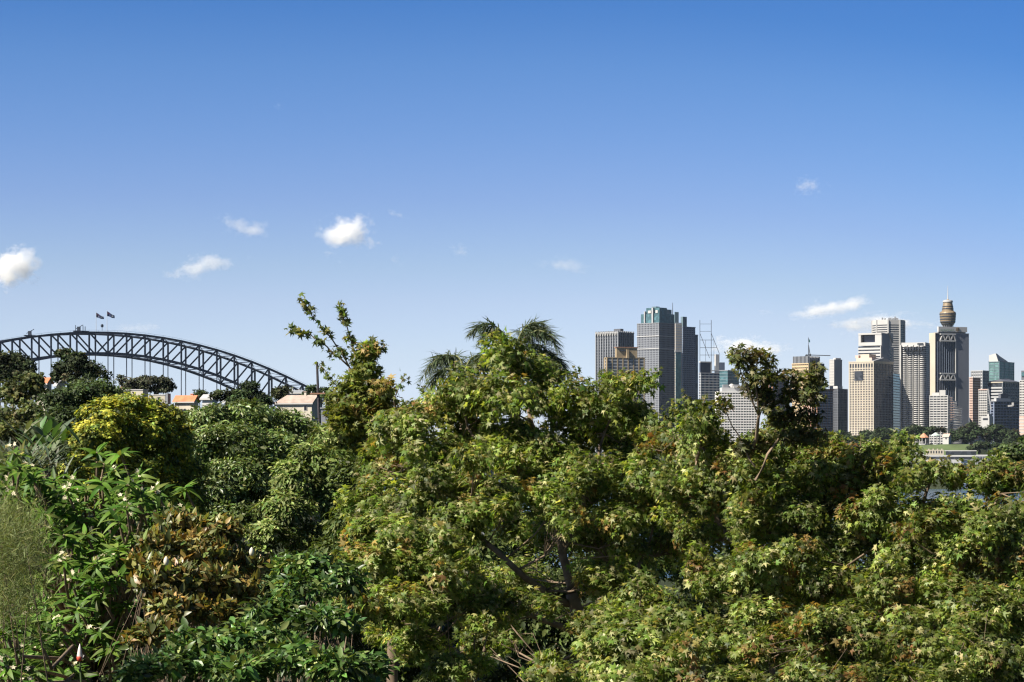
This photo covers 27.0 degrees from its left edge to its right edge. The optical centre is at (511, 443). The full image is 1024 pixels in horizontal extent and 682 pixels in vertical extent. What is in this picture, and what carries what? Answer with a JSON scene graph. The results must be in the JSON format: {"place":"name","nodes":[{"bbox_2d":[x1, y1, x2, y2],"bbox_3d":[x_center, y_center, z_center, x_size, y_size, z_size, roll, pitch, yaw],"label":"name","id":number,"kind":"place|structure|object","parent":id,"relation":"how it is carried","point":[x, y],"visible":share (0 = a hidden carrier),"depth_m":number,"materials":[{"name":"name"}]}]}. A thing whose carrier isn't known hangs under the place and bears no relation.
{"place":"outdoors","nodes":[
{"label":"outdoors","id":0,"kind":"place"},
{"bbox_2d":[0,425,1014,681],"bbox_3d":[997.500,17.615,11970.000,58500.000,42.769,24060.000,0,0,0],"label":"ground","id":1,"kind":"structure","parent":0,"point":[662,583],"depth_m":218.07,"materials":[{"name":"soil"}]},
{"bbox_2d":[0,349,37,406],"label":"hilltop tree","id":2,"kind":"object","parent":1,"relation":"on","point":[13,364],"visible":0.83,"depth_m":299.15,"materials":[{"name":"green plant"}]},
{"bbox_2d":[0,369,50,449],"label":"shrub","id":3,"kind":"object","parent":1,"relation":"on","point":[24,392],"visible":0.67,"depth_m":128.97,"materials":[{"name":"green plant"}]},
{"bbox_2d":[0,475,79,681],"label":"asparagus fern","id":4,"kind":"object","parent":1,"relation":"on","point":[17,559],"visible":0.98,"depth_m":12.02,"materials":[{"name":"green plant"}]},
{"bbox_2d":[0,411,79,523],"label":"bird of paradise plant","id":5,"kind":"object","parent":1,"relation":"on","point":[35,428],"visible":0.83,"depth_m":33.77,"materials":[{"name":"green plant"}]},
{"bbox_2d":[37,377,53,411],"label":"orange roof house","id":6,"kind":"structure","parent":1,"relation":"on","point":[48,382],"depth_m":340.49,"materials":[{"name":"tile"}]},
{"bbox_2d":[0,434,92,679],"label":"strap leaf plant","id":7,"kind":"object","parent":1,"relation":"on","point":[36,461],"visible":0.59,"depth_m":27.75,"materials":[{"name":"green plant"}]},
{"bbox_2d":[53,380,66,387],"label":"cream house","id":8,"kind":"structure","parent":1,"relation":"on","point":[56,384],"depth_m":335.28,"materials":[{"name":"concrete"}]},
{"bbox_2d":[33,380,124,541],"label":"hedge tree","id":9,"kind":"object","parent":1,"relation":"on","point":[63,404],"visible":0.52,"depth_m":99.43,"materials":[{"name":"green plant"}]},
{"bbox_2d":[49,347,113,386],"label":"fig tree","id":10,"kind":"object","parent":1,"relation":"on","point":[71,366],"visible":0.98,"depth_m":299.15,"materials":[{"name":"green plant"}]},
{"bbox_2d":[61,377,133,394],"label":"shrub","id":11,"kind":"object","parent":1,"relation":"on","point":[127,390],"visible":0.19,"depth_m":179.41,"materials":[{"name":"green plant"}]},
{"bbox_2d":[0,442,202,681],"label":"frangipani tree","id":12,"kind":"object","parent":1,"relation":"on","point":[86,615],"visible":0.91,"depth_m":16.26,"materials":[{"name":"green plant"}]},
{"bbox_2d":[77,644,83,681],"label":"ginger flower","id":13,"kind":"object","parent":12,"relation":"attached to","point":[80,656],"visible":1,"depth_m":14.19,"materials":[{"name":"white plant"}]},
{"bbox_2d":[50,392,213,653],"bbox_3d":[-6.493,3.445,36.151,1.964,8.639,4.062,0,0,37],"label":"tree","id":14,"kind":"object","parent":1,"relation":"on","point":[143,424],"visible":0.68,"depth_m":35.63,"materials":[{"name":"green plant"}]},
{"bbox_2d":[120,387,148,397],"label":"cream building","id":15,"kind":"structure","parent":1,"relation":"on","point":[140,391],"depth_m":395.36,"materials":[{"name":"white concrete"}]},
{"bbox_2d":[115,374,176,393],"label":"hilltop tree","id":16,"kind":"object","parent":1,"relation":"on","point":[163,383],"visible":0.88,"depth_m":419.18,"materials":[{"name":"green plant"}]},
{"bbox_2d":[149,393,170,407],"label":"cream building","id":17,"kind":"structure","parent":1,"relation":"on","point":[166,397],"depth_m":398.19,"materials":[{"name":"white concrete"}]},
{"bbox_2d":[0,529,352,681],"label":"understorey shrub","id":18,"kind":"object","parent":1,"relation":"on","point":[266,577],"visible":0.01,"depth_m":30.86,"materials":[{"name":"green plant"}]},
{"bbox_2d":[172,394,200,414],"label":"orange roof house","id":19,"kind":"structure","parent":1,"relation":"on","point":[184,402],"depth_m":400.75,"materials":[{"name":"tile"}]},
{"bbox_2d":[97,505,278,681],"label":"magnolia shrub","id":20,"kind":"object","parent":1,"relation":"on","point":[214,571],"visible":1,"depth_m":14.89,"materials":[{"name":"brown plant"}]},
{"bbox_2d":[192,388,208,405],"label":"hilltop tree","id":21,"kind":"object","parent":1,"relation":"on","point":[199,393],"visible":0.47,"depth_m":409.31,"materials":[{"name":"green plant"}]},
{"bbox_2d":[199,394,217,406],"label":"grey roof house","id":22,"kind":"structure","parent":1,"relation":"on","point":[204,398],"depth_m":390.52,"materials":[{"name":"white concrete"}]},
{"bbox_2d":[208,387,238,401],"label":"hilltop tree","id":23,"kind":"object","parent":1,"relation":"on","point":[220,395],"visible":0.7,"depth_m":339.65,"materials":[{"name":"green plant"}]},
{"bbox_2d":[178,396,319,551],"bbox_3d":[-7.361,2.853,60.971,4.300,8.456,6.713,0,0,32],"label":"round tree","id":24,"kind":"object","parent":1,"relation":"on","point":[238,479],"visible":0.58,"depth_m":59.50,"materials":[{"name":"green plant"}]},
{"bbox_2d":[224,380,277,406],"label":"fig tree","id":25,"kind":"object","parent":1,"relation":"on","point":[249,390],"visible":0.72,"depth_m":329.09,"materials":[{"name":"green plant"}]},
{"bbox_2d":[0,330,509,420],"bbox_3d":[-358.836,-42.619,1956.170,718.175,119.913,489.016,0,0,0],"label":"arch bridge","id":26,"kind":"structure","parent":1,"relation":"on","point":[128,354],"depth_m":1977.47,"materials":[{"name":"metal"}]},
{"bbox_2d":[24,329,35,336],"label":"maintenance crane","id":27,"kind":"object","parent":26,"relation":"on","point":[29,333],"visible":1,"depth_m":1892.05,"materials":[{"name":"metal"}]},
{"bbox_2d":[73,325,88,331],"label":"maintenance crane","id":28,"kind":"object","parent":26,"relation":"on","point":[78,329],"visible":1,"depth_m":1917.02,"materials":[{"name":"metal"}]},
{"bbox_2d":[107,311,114,317],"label":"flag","id":29,"kind":"object","parent":26,"relation":"on","point":[110,315],"visible":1,"depth_m":1938.54,"materials":[{"name":"blue fabric"}]},
{"bbox_2d":[109,548,405,681],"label":"camellia shrub","id":30,"kind":"object","parent":1,"relation":"on","point":[264,635],"visible":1,"depth_m":13.10,"materials":[{"name":"green plant"}]},
{"bbox_2d":[269,384,292,400],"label":"hilltop tree","id":31,"kind":"object","parent":1,"relation":"on","point":[280,392],"visible":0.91,"depth_m":459.57,"materials":[{"name":"green plant"}]},
{"bbox_2d":[289,388,303,394],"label":"white house","id":32,"kind":"structure","parent":1,"relation":"on","point":[298,392],"depth_m":520.50,"materials":[{"name":"concrete"}]},
{"bbox_2d":[275,391,322,423],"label":"tiled house","id":33,"kind":"structure","parent":1,"relation":"on","point":[305,403],"depth_m":431.38,"materials":[{"name":"tile"}]},
{"bbox_2d":[243,421,362,602],"bbox_3d":[-3.960,3.572,45.194,2.233,8.129,4.781,0,0,14],"label":"pittosporum shrub","id":34,"kind":"object","parent":1,"relation":"on","point":[304,475],"visible":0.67,"depth_m":44.10,"materials":[{"name":"green plant"}]},
{"bbox_2d":[300,384,331,406],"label":"hilltop tree","id":35,"kind":"object","parent":1,"relation":"on","point":[312,388],"visible":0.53,"depth_m":459.12,"materials":[{"name":"green plant"}]},
{"bbox_2d":[310,362,324,424],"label":"utility pole","id":36,"kind":"object","parent":1,"relation":"on","point":[318,394],"visible":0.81,"depth_m":189.90,"materials":[{"name":"brown wood"}]},
{"bbox_2d":[320,407,328,426],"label":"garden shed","id":37,"kind":"structure","parent":1,"relation":"on","point":[323,419],"depth_m":200.34,"materials":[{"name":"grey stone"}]},
{"bbox_2d":[284,292,411,681],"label":"maple tree","id":38,"kind":"object","parent":1,"relation":"on","point":[358,397],"visible":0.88,"depth_m":20.89,"materials":[{"name":"green plant"}]},
{"bbox_2d":[306,455,522,681],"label":"understorey tree","id":39,"kind":"object","parent":1,"relation":"on","point":[483,553],"visible":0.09,"depth_m":39.50,"materials":[{"name":"green plant"}]},
{"bbox_2d":[414,349,501,652],"bbox_3d":[-1.133,4.175,48.015,2.172,12.795,2.399,0,0,0],"label":"palm tree","id":40,"kind":"object","parent":1,"relation":"on","point":[439,364],"visible":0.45,"depth_m":47.93,"materials":[{"name":"green plant"}]},
{"bbox_2d":[463,313,572,681],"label":"palm tree","id":41,"kind":"object","parent":1,"relation":"on","point":[536,330],"visible":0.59,"depth_m":44.82,"materials":[{"name":"green plant"}]},
{"bbox_2d":[326,321,721,681],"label":"maple tree","id":42,"kind":"object","parent":1,"relation":"on","point":[537,470],"visible":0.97,"depth_m":19.06,"materials":[{"name":"green plant"}]},
{"bbox_2d":[480,501,702,681],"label":"understorey tree","id":43,"kind":"object","parent":1,"relation":"on","point":[547,636],"visible":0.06,"depth_m":39.38,"materials":[{"name":"green plant"}]},
{"bbox_2d":[595,329,633,453],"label":"office tower","id":44,"kind":"structure","parent":1,"relation":"on","point":[606,342],"depth_m":2765.22,"materials":[{"name":"grey concrete"}]},
{"bbox_2d":[604,347,644,457],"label":"brick tower","id":45,"kind":"structure","parent":1,"relation":"on","point":[627,359],"depth_m":2355.76,"materials":[{"name":"brick"}]},
{"bbox_2d":[636,303,674,453],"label":"office tower","id":46,"kind":"structure","parent":1,"relation":"on","point":[655,336],"depth_m":2510.31,"materials":[{"name":"grey glass"}]},
{"bbox_2d":[674,312,681,440],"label":"stair tower","id":47,"kind":"structure","parent":1,"relation":"on","point":[678,358],"depth_m":2470.85,"materials":[{"name":"concrete"}]},
{"bbox_2d":[681,317,697,435],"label":"office tower","id":48,"kind":"structure","parent":1,"relation":"on","point":[689,362],"depth_m":2567.15,"materials":[{"name":"grey glass"}]},
{"bbox_2d":[699,320,724,419],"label":"office tower","id":49,"kind":"structure","parent":1,"relation":"on","point":[709,381],"depth_m":2424.95,"materials":[{"name":"concrete"}]},
{"bbox_2d":[719,370,738,388],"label":"glass block","id":50,"kind":"structure","parent":1,"relation":"on","point":[727,377],"depth_m":2384.42,"materials":[{"name":"teal glass"}]},
{"bbox_2d":[715,384,756,441],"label":"hotel block","id":51,"kind":"structure","parent":1,"relation":"on","point":[742,415],"depth_m":2202.22,"materials":[{"name":"concrete"}]},
{"bbox_2d":[665,501,819,681],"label":"understorey tree","id":52,"kind":"object","parent":1,"relation":"on","point":[682,591],"visible":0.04,"depth_m":44.23,"materials":[{"name":"green plant"}]},
{"bbox_2d":[710,342,829,675],"bbox_3d":[2.130,3.726,19.153,1.020,9.119,3.760,0,0,0],"label":"maple sapling","id":53,"kind":"object","parent":1,"relation":"on","point":[760,380],"visible":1,"depth_m":17.50,"materials":[{"name":"green plant"}]},
{"bbox_2d":[769,375,788,426],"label":"office tower","id":54,"kind":"structure","parent":1,"relation":"on","point":[779,385],"depth_m":2425.12,"materials":[{"name":"grey concrete"}]},
{"bbox_2d":[792,356,823,452],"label":"tan tower","id":55,"kind":"structure","parent":1,"relation":"on","point":[800,363],"depth_m":2458.38,"materials":[{"name":"concrete"}]},
{"bbox_2d":[805,345,829,355],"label":"roof crane","id":56,"kind":"object","parent":55,"relation":"on","point":[814,355],"visible":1,"depth_m":2461.45,"materials":[{"name":"metal"}]},
{"bbox_2d":[814,389,833,431],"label":"office block","id":57,"kind":"structure","parent":1,"relation":"on","point":[827,423],"depth_m":2238.11,"materials":[{"name":"grey concrete"}]},
{"bbox_2d":[633,388,1023,681],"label":"maple tree","id":58,"kind":"object","parent":1,"relation":"on","point":[861,491],"visible":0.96,"depth_m":17.48,"materials":[{"name":"green plant"}]},
{"bbox_2d":[829,358,841,388],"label":"slab tower","id":59,"kind":"structure","parent":1,"relation":"on","point":[835,371],"depth_m":2503.26,"materials":[{"name":"concrete"}]},
{"bbox_2d":[833,386,847,441],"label":"office block","id":60,"kind":"structure","parent":1,"relation":"on","point":[840,408],"depth_m":2304.07,"materials":[{"name":"grey concrete"}]},
{"bbox_2d":[830,430,857,443],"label":"harbour tree","id":61,"kind":"object","parent":1,"relation":"on","point":[846,434],"visible":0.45,"depth_m":1879.00,"materials":[{"name":"green plant"}]},
{"bbox_2d":[853,429,880,441],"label":"harbour tree","id":62,"kind":"object","parent":1,"relation":"on","point":[867,433],"visible":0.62,"depth_m":1876.34,"materials":[{"name":"green plant"}]},
{"bbox_2d":[849,441,884,452],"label":"harbour tree","id":63,"kind":"object","parent":1,"relation":"on","point":[857,444],"visible":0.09,"depth_m":1776.33,"materials":[{"name":"green plant"}]},
{"bbox_2d":[848,354,893,453],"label":"cream tower","id":64,"kind":"structure","parent":1,"relation":"on","point":[870,391],"depth_m":2130.97,"materials":[{"name":"concrete"}]},
{"bbox_2d":[858,333,893,372],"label":"banded tower","id":65,"kind":"structure","parent":1,"relation":"on","point":[879,345],"depth_m":2359.45,"materials":[{"name":"white concrete"}]},
{"bbox_2d":[869,427,897,440],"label":"harbour tree","id":66,"kind":"object","parent":1,"relation":"on","point":[879,432],"visible":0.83,"depth_m":1866.80,"materials":[{"name":"green plant"}]},
{"bbox_2d":[871,317,904,373],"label":"octagonal tower","id":67,"kind":"structure","parent":1,"relation":"on","point":[895,326],"depth_m":2602.64,"materials":[{"name":"white concrete"}]},
{"bbox_2d":[893,373,899,432],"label":"office block","id":68,"kind":"structure","parent":1,"relation":"on","point":[896,400],"depth_m":2349.79,"materials":[{"name":"glass"}]},
{"bbox_2d":[820,514,991,681],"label":"understorey tree","id":69,"kind":"object","parent":1,"relation":"on","point":[858,566],"visible":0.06,"depth_m":47.91,"materials":[{"name":"green plant"}]},
{"bbox_2d":[898,424,928,444],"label":"harbour tree","id":70,"kind":"object","parent":1,"relation":"on","point":[916,429],"visible":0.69,"depth_m":1856.92,"materials":[{"name":"green plant"}]},
{"bbox_2d":[900,342,929,444],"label":"apartment tower","id":71,"kind":"structure","parent":1,"relation":"on","point":[914,381],"depth_m":2143.71,"materials":[{"name":"white concrete"}]},
{"bbox_2d":[925,425,948,438],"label":"harbour tree","id":72,"kind":"object","parent":1,"relation":"on","point":[934,429],"visible":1,"depth_m":1868.89,"materials":[{"name":"green plant"}]},
{"bbox_2d":[911,449,976,468],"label":"waterfront building","id":73,"kind":"structure","parent":1,"relation":"on","point":[937,454],"depth_m":1675.71,"materials":[{"name":"concrete"}]},
{"bbox_2d":[929,390,961,443],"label":"apartment block","id":74,"kind":"structure","parent":1,"relation":"on","point":[945,410],"depth_m":2103.63,"materials":[{"name":"white concrete"}]},
{"bbox_2d":[942,434,951,443],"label":"park cottage","id":75,"kind":"structure","parent":1,"relation":"on","point":[946,438],"depth_m":1791.67,"materials":[{"name":"white paint"}]},
{"bbox_2d":[929,327,968,443],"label":"braced tower","id":76,"kind":"structure","parent":1,"relation":"on","point":[949,359],"depth_m":2337.28,"materials":[{"name":"beige concrete"}]},
{"bbox_2d":[899,527,1023,681],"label":"understorey tree","id":77,"kind":"object","parent":1,"relation":"on","point":[1019,678],"visible":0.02,"depth_m":47.41,"materials":[{"name":"green plant"}]},
{"bbox_2d":[949,426,976,443],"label":"harbour tree","id":78,"kind":"object","parent":1,"relation":"on","point":[961,434],"visible":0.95,"depth_m":1846.72,"materials":[{"name":"green plant"}]},
{"bbox_2d":[961,460,969,488],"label":"waterfront block","id":79,"kind":"structure","parent":1,"relation":"on","point":[965,461],"depth_m":1640.73,"materials":[{"name":"grey stone"}]},
{"bbox_2d":[969,377,980,443],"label":"pink tower","id":80,"kind":"structure","parent":1,"relation":"on","point":[974,384],"depth_m":2234.54,"materials":[{"name":"concrete"}]},
{"bbox_2d":[964,421,988,441],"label":"harbour tree","id":81,"kind":"object","parent":1,"relation":"on","point":[976,431],"visible":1,"depth_m":1846.40,"materials":[{"name":"green plant"}]},
{"bbox_2d":[971,370,988,388],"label":"office block","id":82,"kind":"structure","parent":1,"relation":"on","point":[983,375],"depth_m":2453.67,"materials":[{"name":"concrete"}]},
{"bbox_2d":[966,440,999,454],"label":"harbour tree","id":83,"kind":"object","parent":1,"relation":"on","point":[977,445],"visible":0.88,"depth_m":1727.28,"materials":[{"name":"green plant"}]},
{"bbox_2d":[978,389,989,450],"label":"apartment block","id":84,"kind":"structure","parent":1,"relation":"on","point":[983,404],"depth_m":2161.67,"materials":[{"name":"white concrete"}]},
{"bbox_2d":[976,455,994,463],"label":"waterfront building","id":85,"kind":"structure","parent":1,"relation":"on","point":[981,456],"depth_m":1663.10,"materials":[{"name":"grey concrete"}]},
{"bbox_2d":[984,447,999,454],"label":"harbour tree","id":86,"kind":"object","parent":1,"relation":"on","point":[991,451],"visible":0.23,"depth_m":1689.28,"materials":[{"name":"green plant"}]},
{"bbox_2d":[980,423,1009,442],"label":"harbour tree","id":87,"kind":"object","parent":1,"relation":"on","point":[995,433],"visible":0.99,"depth_m":1846.16,"materials":[{"name":"green plant"}]},
{"bbox_2d":[989,353,1013,380],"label":"glass tower","id":88,"kind":"structure","parent":1,"relation":"on","point":[1000,367],"depth_m":2606.48,"materials":[{"name":"teal glass"}]},
{"bbox_2d":[987,389,1018,443],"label":"office block","id":89,"kind":"structure","parent":1,"relation":"on","point":[1004,411],"depth_m":2107.94,"materials":[{"name":"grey glass"}]},
{"bbox_2d":[987,379,1019,413],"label":"banded block","id":90,"kind":"structure","parent":1,"relation":"on","point":[1010,388],"depth_m":2359.43,"materials":[{"name":"glass"}]},
{"bbox_2d":[994,436,1023,497],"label":"broadleaf tree","id":91,"kind":"object","parent":1,"relation":"on","point":[1015,450],"visible":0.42,"depth_m":109.59,"materials":[{"name":"green plant"}]},
{"bbox_2d":[1002,428,1023,443],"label":"harbour tree","id":92,"kind":"object","parent":1,"relation":"on","point":[1013,435],"visible":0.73,"depth_m":1836.90,"materials":[{"name":"green plant"}]},
{"bbox_2d":[1019,371,1023,415],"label":"apartment tower","id":93,"kind":"structure","parent":1,"relation":"on","point":[1021,396],"depth_m":2255.97,"materials":[{"name":"white concrete"}]},
{"bbox_2d":[1019,416,1023,434],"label":"block","id":94,"kind":"structure","parent":1,"relation":"on","point":[1021,424],"depth_m":2051.22,"materials":[{"name":"beige concrete"}]},
{"bbox_2d":[0,0,1023,444],"label":"sky","id":95,"kind":"structure","parent":0,"point":[779,174],"materials":[{"name":"blue"}]},
{"bbox_2d":[384,479,1023,577],"bbox_3d":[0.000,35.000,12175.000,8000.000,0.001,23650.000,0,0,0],"label":"water","id":96,"kind":"structure","parent":0,"point":[933,491],"depth_m":1436.87,"materials":[{"name":"blue liquid"}]},
{"bbox_2d":[909,444,977,463],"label":"lawn","id":97,"kind":"structure","parent":0,"point":[947,447],"depth_m":1767.61,"materials":[{"name":"green plant"}]},
{"bbox_2d":[919,433,928,444],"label":"pavilion","id":98,"kind":"structure","parent":97,"relation":"on","point":[924,435],"depth_m":1775.10,"materials":[{"name":"white concrete"}]},
{"bbox_2d":[931,432,940,444],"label":"rotunda","id":99,"kind":"structure","parent":97,"relation":"on","point":[935,434],"depth_m":1777.73,"materials":[{"name":"white concrete"}]},
{"bbox_2d":[939,291,955,326],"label":"observation tower","id":100,"kind":"structure","parent":0,"point":[947,314],"depth_m":2743.54,"materials":[{"name":"metal"}]},
{"bbox_2d":[981,414,992,428],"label":"block","id":101,"kind":"structure","parent":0,"point":[987,420],"depth_m":2002.03,"materials":[{"name":"white concrete"}]}
]}

